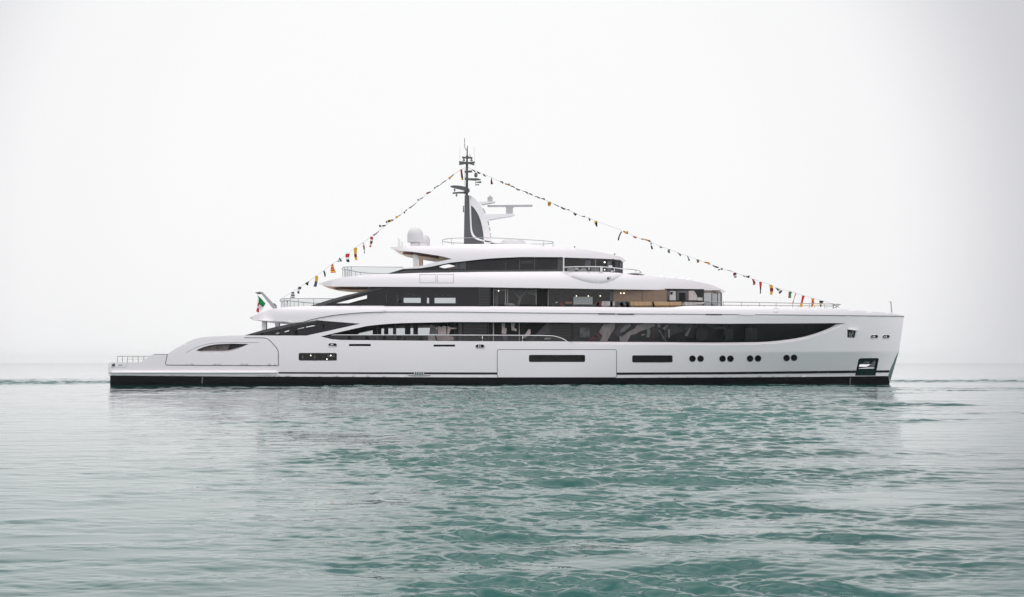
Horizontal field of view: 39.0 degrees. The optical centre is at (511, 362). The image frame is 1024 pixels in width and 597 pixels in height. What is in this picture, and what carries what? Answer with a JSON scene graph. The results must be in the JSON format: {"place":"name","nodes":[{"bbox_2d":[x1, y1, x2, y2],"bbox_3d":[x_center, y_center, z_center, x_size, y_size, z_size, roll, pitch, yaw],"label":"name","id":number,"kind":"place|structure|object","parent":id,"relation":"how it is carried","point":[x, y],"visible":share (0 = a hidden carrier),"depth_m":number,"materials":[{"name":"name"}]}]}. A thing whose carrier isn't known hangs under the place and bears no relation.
{"place":"outdoors","nodes":[
{"label":"outdoors","id":0,"kind":"place"},
{"bbox_2d":[0,363,1023,596],"bbox_3d":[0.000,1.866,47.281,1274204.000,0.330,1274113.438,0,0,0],"label":"water","id":1,"kind":"structure","parent":0,"point":[907,480],"depth_m":21.47,"materials":[{"name":"teal liquid"}]},
{"bbox_2d":[108,138,903,384],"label":"yacht","id":2,"kind":"object","parent":1,"relation":"on","point":[519,312],"visible":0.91,"depth_m":120.53,"materials":[{"name":"white paint"}]},
{"bbox_2d":[256,296,264,311],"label":"ensign flag","id":3,"kind":"object","parent":2,"relation":"attached to","point":[261,304],"visible":1,"depth_m":125.48,"materials":[{"name":"fabric"}]},
{"bbox_2d":[282,169,461,297],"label":"dressing line","id":4,"kind":"object","parent":2,"relation":"attached to","point":[375,233],"visible":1,"depth_m":125.49,"materials":[{"name":"grey"}]},
{"bbox_2d":[314,276,317,286],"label":"signal flag","id":5,"kind":"object","parent":4,"relation":"attached to","point":[316,281],"visible":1,"depth_m":125.49,"materials":[{"name":"yellow fabric"}]},
{"bbox_2d":[331,264,335,272],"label":"signal flag","id":6,"kind":"object","parent":4,"relation":"attached to","point":[332,269],"visible":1,"depth_m":125.52,"materials":[{"name":"orange fabric"}]},
{"bbox_2d":[354,248,356,259],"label":"signal flag","id":7,"kind":"object","parent":4,"relation":"attached to","point":[355,252],"visible":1,"depth_m":125.52,"materials":[{"name":"yellow fabric"}]},
{"bbox_2d":[468,167,832,303],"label":"dressing line","id":8,"kind":"object","parent":2,"relation":"attached to","point":[651,242],"visible":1,"depth_m":125.49,"materials":[{"name":"multicoloured"}]},
{"bbox_2d":[769,285,772,294],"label":"signal flag","id":9,"kind":"object","parent":8,"relation":"attached to","point":[771,289],"visible":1,"depth_m":125.48,"materials":[{"name":"yellow fabric"}]},
{"bbox_2d":[0,0,1023,362],"label":"sky","id":10,"kind":"structure","parent":0,"point":[165,165],"materials":[{"name":"white"}]}
]}

